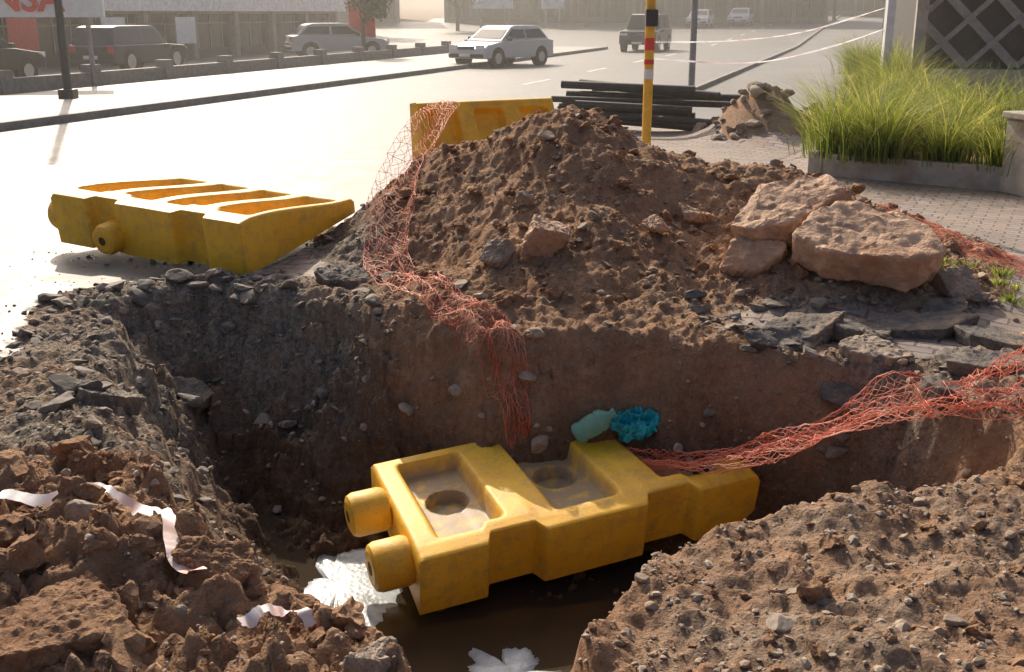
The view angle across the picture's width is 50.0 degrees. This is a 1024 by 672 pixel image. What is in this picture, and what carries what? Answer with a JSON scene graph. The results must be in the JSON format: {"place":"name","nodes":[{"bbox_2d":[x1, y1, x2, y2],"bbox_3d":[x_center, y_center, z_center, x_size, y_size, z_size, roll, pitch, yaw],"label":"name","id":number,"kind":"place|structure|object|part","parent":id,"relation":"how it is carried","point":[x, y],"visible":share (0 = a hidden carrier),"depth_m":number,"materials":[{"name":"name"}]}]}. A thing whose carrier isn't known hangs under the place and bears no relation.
{"place":"outdoors","nodes":[
{"label":"outdoors","id":0,"kind":"place"},
{"bbox_2d":[12,45,427,76],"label":"forecourt","id":1,"kind":"structure","parent":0,"point":[49,71],"depth_m":42.76,"materials":[{"name":"grey concrete"}]},
{"bbox_2d":[0,37,47,76],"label":"parked car","id":2,"kind":"object","parent":1,"relation":"on","point":[19,62],"visible":0.9,"depth_m":29.61,"materials":[{"name":"paint"}]},
{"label":"windows","id":3,"kind":"part","parent":2,"relation":"part of","materials":[{"name":"grey glass"}]},
{"bbox_2d":[0,0,104,64],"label":"shop sign","id":4,"kind":"object","parent":1,"relation":"on","point":[87,9],"visible":0.9,"depth_m":26.08,"materials":[{"name":"white metal"}]},
{"bbox_2d":[68,25,187,69],"bbox_3d":[-12.253,-9.228,35.286,1.980,1.460,4.264,4,17,15],"label":"parked car","id":5,"kind":"object","parent":1,"relation":"on","point":[129,46],"visible":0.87,"depth_m":33.73,"materials":[{"name":"paint"}]},
{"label":"windows","id":6,"kind":"part","parent":5,"relation":"part of","materials":[{"name":"grey glass"}]},
{"bbox_2d":[12,14,329,67],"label":"walls","id":7,"kind":"structure","parent":1,"relation":"on","point":[52,61],"depth_m":46.57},
{"bbox_2d":[5,17,196,49],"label":"shop posters","id":8,"kind":"object","parent":7,"relation":"attached to","point":[22,33],"visible":0.71,"depth_m":35.10,"materials":[{"name":"red paper"}]},
{"bbox_2d":[0,14,328,55],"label":"windows","id":9,"kind":"structure","parent":7,"relation":"attached to","point":[45,40],"depth_m":45.07,"materials":[{"name":"grey glass"}]},
{"bbox_2d":[0,11,337,58],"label":"trim","id":10,"kind":"structure","parent":7,"relation":"attached to","point":[143,18],"depth_m":46.42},
{"bbox_2d":[104,0,345,10],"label":"fascia","id":11,"kind":"structure","parent":7,"relation":"attached to","point":[224,5],"depth_m":44.98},
{"bbox_2d":[0,40,468,94],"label":"forecourt wall","id":12,"kind":"structure","parent":1,"relation":"on","point":[89,75],"depth_m":30.59,"materials":[{"name":"grey concrete"}]},
{"bbox_2d":[284,23,388,55],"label":"parked car","id":13,"kind":"object","parent":1,"relation":"on","point":[305,39],"visible":0.69,"depth_m":45.00,"materials":[{"name":"paint"}]},
{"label":"windows","id":14,"kind":"part","parent":13,"relation":"part of","materials":[{"name":"grey glass"}]},
{"bbox_2d":[348,2,375,37],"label":"red banner","id":15,"kind":"object","parent":1,"relation":"on","point":[355,23],"visible":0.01,"depth_m":46.11,"materials":[{"name":"fabric"}]},
{"bbox_2d":[344,0,392,50],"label":"tree","id":16,"kind":"object","parent":1,"relation":"on","point":[370,9],"visible":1,"depth_m":42.91,"materials":[{"name":"green plant"}]},
{"bbox_2d":[0,46,598,120],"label":"pavement","id":17,"kind":"structure","parent":0,"point":[28,105],"depth_m":26.11,"materials":[{"name":"grey concrete"}]},
{"bbox_2d":[54,0,78,98],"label":"street lamp","id":18,"kind":"object","parent":17,"relation":"on","point":[67,91],"visible":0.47,"depth_m":22.25,"materials":[{"name":"black metal"}]},
{"bbox_2d":[0,16,852,356],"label":"road","id":19,"kind":"structure","parent":0,"point":[336,140],"depth_m":16.53,"materials":[{"name":"grey asphalt"}]},
{"bbox_2d":[47,176,354,274],"bbox_3d":[-2.476,-1.033,8.639,1.986,0.400,1.512,11,29,25],"label":"plastic barrier","id":20,"kind":"object","parent":19,"relation":"on","point":[237,228],"visible":1,"depth_m":8.19,"materials":[{"name":"yellow plastic"}]},
{"bbox_2d":[0,47,607,130],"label":"kerb","id":21,"kind":"structure","parent":19,"relation":"on","point":[59,118],"depth_m":23.00,"materials":[{"name":"concrete"}]},
{"bbox_2d":[446,0,483,30],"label":"tree","id":22,"kind":"object","parent":19,"relation":"on","point":[456,7],"visible":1,"depth_m":80.43,"materials":[{"name":"green plant"}]},
{"bbox_2d":[448,25,552,67],"bbox_3d":[-0.344,-10.268,38.891,1.930,1.420,4.160,12,20,36],"label":"car","id":23,"kind":"object","parent":19,"relation":"on","point":[497,46],"visible":0.95,"depth_m":38.21,"materials":[{"name":"paint"}]},
{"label":"windows","id":24,"kind":"part","parent":23,"relation":"part of","materials":[{"name":"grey glass"}]},
{"bbox_2d":[472,0,563,27],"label":"billboard","id":25,"kind":"object","parent":19,"relation":"on","point":[508,4],"visible":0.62,"depth_m":86.09,"materials":[{"name":"metal"}]},
{"bbox_2d":[444,0,828,22],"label":"fence","id":26,"kind":"object","parent":19,"relation":"on","point":[678,11],"visible":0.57,"depth_m":98.76,"materials":[{"name":"metal"}]},
{"bbox_2d":[448,0,823,16],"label":"windows","id":27,"kind":"structure","parent":26,"relation":"in","point":[523,7],"depth_m":98.69,"materials":[{"name":"grey glass"}]},
{"bbox_2d":[619,14,671,51],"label":"suv","id":28,"kind":"object","parent":19,"relation":"on","point":[633,33],"visible":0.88,"depth_m":53.06,"materials":[{"name":"paint"}]},
{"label":"windows","id":29,"kind":"part","parent":28,"relation":"part of","materials":[{"name":"grey glass"}]},
{"bbox_2d":[522,24,772,84],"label":"lane marking","id":30,"kind":"object","parent":19,"relation":"on","point":[604,68],"visible":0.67,"depth_m":36.25,"materials":[{"name":"white paint"}]},
{"bbox_2d":[686,9,714,27],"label":"car","id":31,"kind":"object","parent":19,"relation":"on","point":[706,17],"visible":0.77,"depth_m":86.38,"materials":[{"name":"paint"}]},
{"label":"windows","id":32,"kind":"part","parent":31,"relation":"part of","materials":[{"name":"grey glass"}]},
{"bbox_2d":[727,8,753,25],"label":"car","id":33,"kind":"object","parent":19,"relation":"on","point":[746,15],"visible":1,"depth_m":90.18,"materials":[{"name":"paint"}]},
{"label":"windows","id":34,"kind":"part","parent":33,"relation":"part of","materials":[{"name":"grey glass"}]},
{"bbox_2d":[695,15,840,89],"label":"kerb","id":35,"kind":"structure","parent":19,"relation":"on","point":[708,83],"depth_m":36.06,"materials":[{"name":"concrete"}]},
{"bbox_2d":[832,0,836,19],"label":"tree","id":36,"kind":"object","parent":19,"relation":"on","point":[834,9],"visible":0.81,"depth_m":105.36,"materials":[{"name":"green plant"}]},
{"bbox_2d":[243,502,671,671],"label":"water","id":37,"kind":"structure","parent":0,"point":[517,613],"depth_m":5.55,"materials":[{"name":"brown liquid"}]},
{"bbox_2d":[304,548,402,625],"bbox_3d":[-0.870,1.295,5.956,0.626,0.024,1.154,0,16,0],"label":"foam","id":38,"kind":"object","parent":37,"relation":"on","point":[345,578],"visible":0.51,"depth_m":5.81,"materials":[{"name":"white plastic"}]},
{"bbox_2d":[468,647,551,671],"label":"foam","id":39,"kind":"object","parent":37,"relation":"on","point":[515,659],"visible":1,"depth_m":5.14,"materials":[{"name":"white plastic"}]},
{"bbox_2d":[0,0,1023,671],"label":"ground","id":40,"kind":"structure","parent":0,"point":[568,358],"depth_m":6.34,"materials":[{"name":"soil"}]},
{"bbox_2d":[0,570,134,671],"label":"rock","id":41,"kind":"object","parent":40,"relation":"on","point":[47,624],"visible":0.88,"depth_m":3.08,"materials":[{"name":"stone"}]},
{"bbox_2d":[0,482,206,573],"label":"barrier tape","id":42,"kind":"object","parent":40,"relation":"on","point":[170,537],"visible":0.77,"depth_m":3.81,"materials":[{"name":"white plastic"}]},
{"bbox_2d":[77,387,145,415],"bbox_3d":[-1.954,0.308,5.307,0.240,0.111,0.340,15,1,26],"label":"asphalt slab","id":43,"kind":"object","parent":40,"relation":"on","point":[131,403],"depth_m":5.25,"materials":[{"name":"grey asphalt"}]},
{"bbox_2d":[0,435,376,671],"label":"soil clods","id":44,"kind":"object","parent":40,"relation":"on","point":[126,644],"visible":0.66,"depth_m":3.39,"materials":[{"name":"brown soil"}]},
{"bbox_2d":[173,376,213,416],"bbox_3d":[-2.075,0.380,7.000,0.333,0.133,0.310,10,33,-20],"label":"asphalt slab","id":45,"kind":"object","parent":40,"relation":"on","point":[196,387],"depth_m":7.00,"materials":[{"name":"grey asphalt"}]},
{"bbox_2d":[0,258,414,541],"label":"asphalt rubble","id":46,"kind":"object","parent":40,"relation":"on","point":[65,386],"visible":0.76,"depth_m":6.93,"materials":[{"name":"grey asphalt"}]},
{"bbox_2d":[170,535,258,589],"bbox_3d":[-0.938,0.728,3.450,0.257,0.146,0.214,-1,33,-24],"label":"rock","id":47,"kind":"object","parent":40,"relation":"on","point":[208,553],"visible":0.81,"depth_m":3.41,"materials":[{"name":"stone"}]},
{"bbox_2d":[237,603,315,628],"bbox_3d":[-0.681,0.811,3.183,0.226,0.057,0.099,-2,17,-7],"label":"barrier tape","id":48,"kind":"object","parent":40,"relation":"on","point":[251,618],"visible":1,"depth_m":3.17,"materials":[{"name":"white plastic"}]},
{"bbox_2d":[314,262,369,287],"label":"asphalt slab","id":49,"kind":"object","parent":40,"relation":"on","point":[343,274],"depth_m":7.38,"materials":[{"name":"grey asphalt"}]},
{"bbox_2d":[338,0,396,22],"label":"walls","id":50,"kind":"structure","parent":40,"relation":"on","point":[376,20],"depth_m":98.53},
{"bbox_2d":[335,0,394,18],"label":"windows","id":51,"kind":"structure","parent":50,"relation":"attached to","point":[343,14],"depth_m":98.17,"materials":[{"name":"grey glass"}]},
{"bbox_2d":[337,0,399,22],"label":"trim","id":52,"kind":"structure","parent":50,"relation":"attached to","point":[398,11],"depth_m":98.08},
{"bbox_2d":[339,636,404,671],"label":"rock","id":53,"kind":"object","parent":40,"relation":"on","point":[372,657],"visible":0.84,"depth_m":2.91,"materials":[{"name":"brown stone"}]},
{"bbox_2d":[363,100,530,447],"bbox_3d":[-0.639,-0.744,8.130,0.932,1.649,4.407,-2,17,-7],"label":"orange safety net","id":54,"kind":"object","parent":40,"relation":"on","point":[502,321],"visible":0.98,"depth_m":6.93,"materials":[{"name":"plastic"}]},
{"bbox_2d":[478,238,516,268],"bbox_3d":[-0.108,-0.538,7.128,0.243,0.199,0.204,12,20,35],"label":"rock","id":55,"kind":"object","parent":40,"relation":"on","point":[497,253],"visible":1,"depth_m":7.07,"materials":[{"name":"grey stone"}]},
{"bbox_2d":[3,113,1015,671],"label":"rubble","id":56,"kind":"object","parent":40,"relation":"on","point":[75,509],"visible":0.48,"depth_m":6.14,"materials":[{"name":"stone"}]},
{"bbox_2d":[512,190,534,207],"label":"rock","id":57,"kind":"object","parent":40,"relation":"on","point":[523,198],"visible":0.99,"depth_m":7.50,"materials":[{"name":"grey stone"}]},
{"bbox_2d":[520,214,570,256],"bbox_3d":[0.219,-0.646,7.162,0.313,0.243,0.287,14,24,-15],"label":"rock","id":58,"kind":"object","parent":40,"relation":"on","point":[545,237],"visible":1,"depth_m":7.05,"materials":[{"name":"beige stone"}]},
{"bbox_2d":[344,440,759,614],"bbox_3d":[0.168,0.842,6.090,2.146,0.360,1.000,-11,35,-20],"label":"plastic barrier","id":59,"kind":"object","parent":40,"relation":"on","point":[465,523],"visible":0.77,"depth_m":5.80,"materials":[{"name":"yellow plastic"}]},
{"bbox_2d":[571,408,617,443],"bbox_3d":[0.475,0.500,6.267,0.270,0.135,0.133,-31,25,6],"label":"plastic bottle","id":60,"kind":"object","parent":59,"relation":"on","point":[595,423],"visible":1,"depth_m":6.22,"materials":[{"name":"teal plastic"}]},
{"bbox_2d":[610,406,661,442],"bbox_3d":[0.717,0.509,6.310,0.316,0.126,0.220,5,56,-2],"label":"plastic bag","id":61,"kind":"object","parent":59,"relation":"on","point":[635,423],"visible":0.98,"depth_m":6.28,"materials":[{"name":"teal plastic"}]},
{"bbox_2d":[642,214,672,233],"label":"rock","id":62,"kind":"object","parent":40,"relation":"on","point":[654,223],"visible":1,"depth_m":7.27,"materials":[{"name":"beige stone"}]},
{"bbox_2d":[364,107,984,310],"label":"mound clods","id":63,"kind":"object","parent":40,"relation":"on","point":[555,292],"visible":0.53,"depth_m":7.59,"materials":[{"name":"soil"}]},
{"bbox_2d":[678,202,718,223],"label":"rock","id":64,"kind":"object","parent":40,"relation":"on","point":[693,215],"visible":0.98,"depth_m":7.61,"materials":[{"name":"beige stone"}]},
{"bbox_2d":[719,235,786,277],"bbox_3d":[1.584,-0.487,7.114,0.361,0.384,0.350,33,21,32],"label":"boulder","id":65,"kind":"object","parent":40,"relation":"on","point":[745,257],"visible":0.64,"depth_m":6.98,"materials":[{"name":"beige stone"}]},
{"bbox_2d":[743,325,822,351],"bbox_3d":[1.504,0.025,6.104,0.457,0.092,0.209,4,45,-7],"label":"asphalt slab","id":66,"kind":"object","parent":40,"relation":"on","point":[763,338],"depth_m":6.07,"materials":[{"name":"grey asphalt"}]},
{"bbox_2d":[731,174,846,246],"bbox_3d":[1.779,-0.802,7.181,0.777,0.257,0.494,-29,42,-15],"label":"boulder","id":67,"kind":"object","parent":40,"relation":"on","point":[781,210],"visible":0.62,"depth_m":7.06,"materials":[{"name":"beige stone"}]},
{"bbox_2d":[577,459,1022,671],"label":"gravel","id":68,"kind":"structure","parent":40,"relation":"on","point":[883,667],"depth_m":3.62,"materials":[{"name":"stone"}]},
{"bbox_2d":[588,470,1023,671],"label":"soil clods","id":69,"kind":"object","parent":40,"relation":"on","point":[812,591],"visible":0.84,"depth_m":3.59,"materials":[{"name":"brown soil"}]},
{"bbox_2d":[626,345,1023,475],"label":"orange safety net","id":70,"kind":"object","parent":40,"relation":"on","point":[766,446],"visible":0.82,"depth_m":5.54,"materials":[{"name":"plastic"}]},
{"bbox_2d":[820,380,874,417],"bbox_3d":[1.806,0.315,5.873,0.317,0.092,0.258,14,53,8],"label":"asphalt slab","id":71,"kind":"object","parent":40,"relation":"on","point":[838,395],"depth_m":5.83,"materials":[{"name":"grey asphalt"}]},
{"bbox_2d":[684,290,1023,476],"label":"asphalt rubble","id":72,"kind":"object","parent":40,"relation":"on","point":[819,303],"visible":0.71,"depth_m":6.04,"materials":[{"name":"grey asphalt"}]},
{"bbox_2d":[828,0,883,15],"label":"walls","id":73,"kind":"structure","parent":40,"relation":"on","point":[850,13],"depth_m":122.30,"materials":[{"name":"beige paint"}]},
{"bbox_2d":[829,0,883,10],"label":"windows","id":74,"kind":"structure","parent":73,"relation":"attached to","point":[868,5],"depth_m":122.06,"materials":[{"name":"grey glass"}]},
{"bbox_2d":[846,0,874,15],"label":"trim","id":75,"kind":"structure","parent":73,"relation":"attached to","point":[854,7],"depth_m":121.89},
{"bbox_2d":[791,201,945,292],"bbox_3d":[2.213,-0.572,6.843,0.907,0.269,0.608,12,43,14],"label":"boulder","id":76,"kind":"object","parent":40,"relation":"on","point":[852,240],"visible":1,"depth_m":6.70,"materials":[{"name":"beige stone"}]},
{"bbox_2d":[838,334,914,366],"bbox_3d":[1.972,0.088,5.946,0.393,0.096,0.259,13,31,20],"label":"asphalt slab","id":77,"kind":"object","parent":40,"relation":"on","point":[858,348],"depth_m":5.91,"materials":[{"name":"grey asphalt"}]},
{"bbox_2d":[882,211,915,219],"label":"boulder","id":78,"kind":"object","parent":40,"relation":"on","point":[902,215],"visible":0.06,"depth_m":7.20,"materials":[{"name":"beige stone"}]},
{"bbox_2d":[807,74,1001,190],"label":"planter wall","id":79,"kind":"structure","parent":40,"relation":"on","point":[959,175],"depth_m":12.03,"materials":[{"name":"concrete"}]},
{"bbox_2d":[716,25,1023,176],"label":"ornamental grass","id":80,"kind":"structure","parent":79,"relation":"in","point":[895,108],"depth_m":12.44,"materials":[{"name":"green plant"}]},
{"bbox_2d":[918,373,969,406],"bbox_3d":[2.201,0.279,5.505,0.396,0.100,0.264,10,21,-32],"label":"asphalt slab","id":81,"kind":"object","parent":40,"relation":"on","point":[929,380],"depth_m":5.40,"materials":[{"name":"grey asphalt"}]},
{"bbox_2d":[880,0,1023,68],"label":"walls","id":82,"kind":"structure","parent":40,"relation":"on","point":[995,18],"depth_m":22.45,"materials":[{"name":"grey metal"}]},
{"bbox_2d":[932,264,980,299],"bbox_3d":[2.744,-0.322,6.793,0.308,0.188,0.239,-1,27,-24],"label":"rock","id":83,"kind":"object","parent":40,"relation":"on","point":[948,282],"visible":0.94,"depth_m":6.75,"materials":[{"name":"grey stone"}]},
{"bbox_2d":[911,0,1023,94],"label":"plinth","id":84,"kind":"structure","parent":40,"relation":"on","point":[921,19],"depth_m":22.07,"materials":[{"name":"concrete"}]},
{"bbox_2d":[924,0,1023,68],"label":"lattice screen","id":85,"kind":"object","parent":84,"relation":"on","point":[982,31],"visible":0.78,"depth_m":22.20,"materials":[{"name":"metal"}]},
{"bbox_2d":[945,345,1023,377],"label":"asphalt slab","id":86,"kind":"object","parent":40,"relation":"on","point":[963,361],"depth_m":5.70,"materials":[{"name":"grey asphalt"}]},
{"bbox_2d":[263,114,1023,357],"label":"brick pavement","id":87,"kind":"structure","parent":0,"point":[1002,213],"depth_m":10.58,"materials":[{"name":"grey brick"}]},
{"bbox_2d":[410,97,554,160],"bbox_3d":[-0.211,-1.723,10.354,1.602,1.000,0.500,-9,10,-27],"label":"plastic barrier","id":88,"kind":"object","parent":87,"relation":"on","point":[477,120],"visible":0.29,"depth_m":10.25,"materials":[{"name":"yellow plastic"}]},
{"bbox_2d":[551,79,740,130],"bbox_3d":[2.183,-3.621,17.276,3.482,0.769,1.014,7,18,22],"label":"pipe pile","id":89,"kind":"object","parent":87,"relation":"on","point":[672,105],"visible":0.69,"depth_m":17.10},
{"bbox_2d":[642,0,658,144],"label":"signal pole","id":90,"kind":"object","parent":87,"relation":"on","point":[651,17],"visible":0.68,"depth_m":13.76,"materials":[{"name":"yellow metal"}]},
{"bbox_2d":[661,24,896,63],"bbox_3d":[4.631,-4.605,17.195,0.316,0.503,9.292,12,20,35],"label":"barrier tape","id":91,"kind":"object","parent":90,"relation":"attached to","point":[831,46],"visible":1,"depth_m":16.25,"materials":[{"name":"white plastic"}]},
{"bbox_2d":[675,8,883,42],"bbox_3d":[4.809,-5.335,18.667,0.208,0.513,12.178,10,19,30],"label":"barrier tape","id":92,"kind":"object","parent":90,"relation":"attached to","point":[777,36],"visible":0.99,"depth_m":18.24,"materials":[{"name":"white plastic"}]},
{"bbox_2d":[692,81,823,142],"bbox_3d":[3.979,-3.422,16.550,2.483,0.871,2.574,0,16,0],"label":"rubble","id":93,"kind":"object","parent":87,"relation":"on","point":[755,89],"visible":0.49,"depth_m":15.96,"materials":[{"name":"stone"}]},
{"bbox_2d":[760,311,846,343],"bbox_3d":[1.656,-0.028,6.242,0.552,0.113,0.334,-14,30,-8],"label":"asphalt slab","id":94,"kind":"object","parent":87,"relation":"on","point":[819,325],"depth_m":6.24,"materials":[{"name":"grey asphalt"}]},
{"bbox_2d":[867,310,979,338],"bbox_3d":[2.392,-0.056,6.383,0.625,0.113,0.306,-2,22,13],"label":"asphalt slab","id":95,"kind":"object","parent":87,"relation":"on","point":[914,324],"depth_m":6.32,"materials":[{"name":"grey asphalt"}]},
{"bbox_2d":[831,316,891,341],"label":"asphalt slab","id":96,"kind":"object","parent":95,"relation":"on","point":[849,326],"depth_m":6.20,"materials":[{"name":"grey asphalt"}]},
{"bbox_2d":[862,326,892,341],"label":"asphalt slab","id":97,"kind":"object","parent":96,"relation":"on","point":[865,330],"depth_m":6.10,"materials":[{"name":"grey asphalt"}]},
{"bbox_2d":[919,295,967,312],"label":"asphalt slab","id":98,"kind":"object","parent":87,"relation":"on","point":[955,303],"depth_m":6.59,"materials":[{"name":"grey asphalt"}]},
{"bbox_2d":[874,202,1023,276],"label":"orange safety net","id":99,"kind":"object","parent":87,"relation":"on","point":[942,228],"visible":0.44,"depth_m":7.94,"materials":[{"name":"plastic"}]},
{"bbox_2d":[940,256,1023,306],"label":"weeds","id":100,"kind":"object","parent":87,"relation":"on","point":[1008,297],"visible":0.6,"depth_m":7.08,"materials":[{"name":"green plant"}]},
{"bbox_2d":[953,325,1023,353],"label":"asphalt slab","id":101,"kind":"object","parent":87,"relation":"on","point":[993,338],"depth_m":6.09,"materials":[{"name":"grey asphalt"}]},
{"bbox_2d":[999,111,1023,196],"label":"concrete planter","id":102,"kind":"object","parent":87,"relation":"on","point":[1012,183],"visible":1,"depth_m":11.24,"materials":[{"name":"grey concrete"}]},
{"bbox_2d":[685,16,882,118],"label":"footpath","id":103,"kind":"structure","parent":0,"point":[764,72],"depth_m":37.70,"materials":[{"name":"concrete"}]},
{"bbox_2d":[688,0,697,85],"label":"street lamp","id":104,"kind":"object","parent":103,"relation":"on","point":[693,37],"depth_m":22.67,"materials":[{"name":"metal"}]},
{"bbox_2d":[880,0,896,68],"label":"gate post","id":105,"kind":"object","parent":103,"relation":"on","point":[889,20],"visible":0.44,"depth_m":22.10,"materials":[{"name":"white metal"}]}
]}

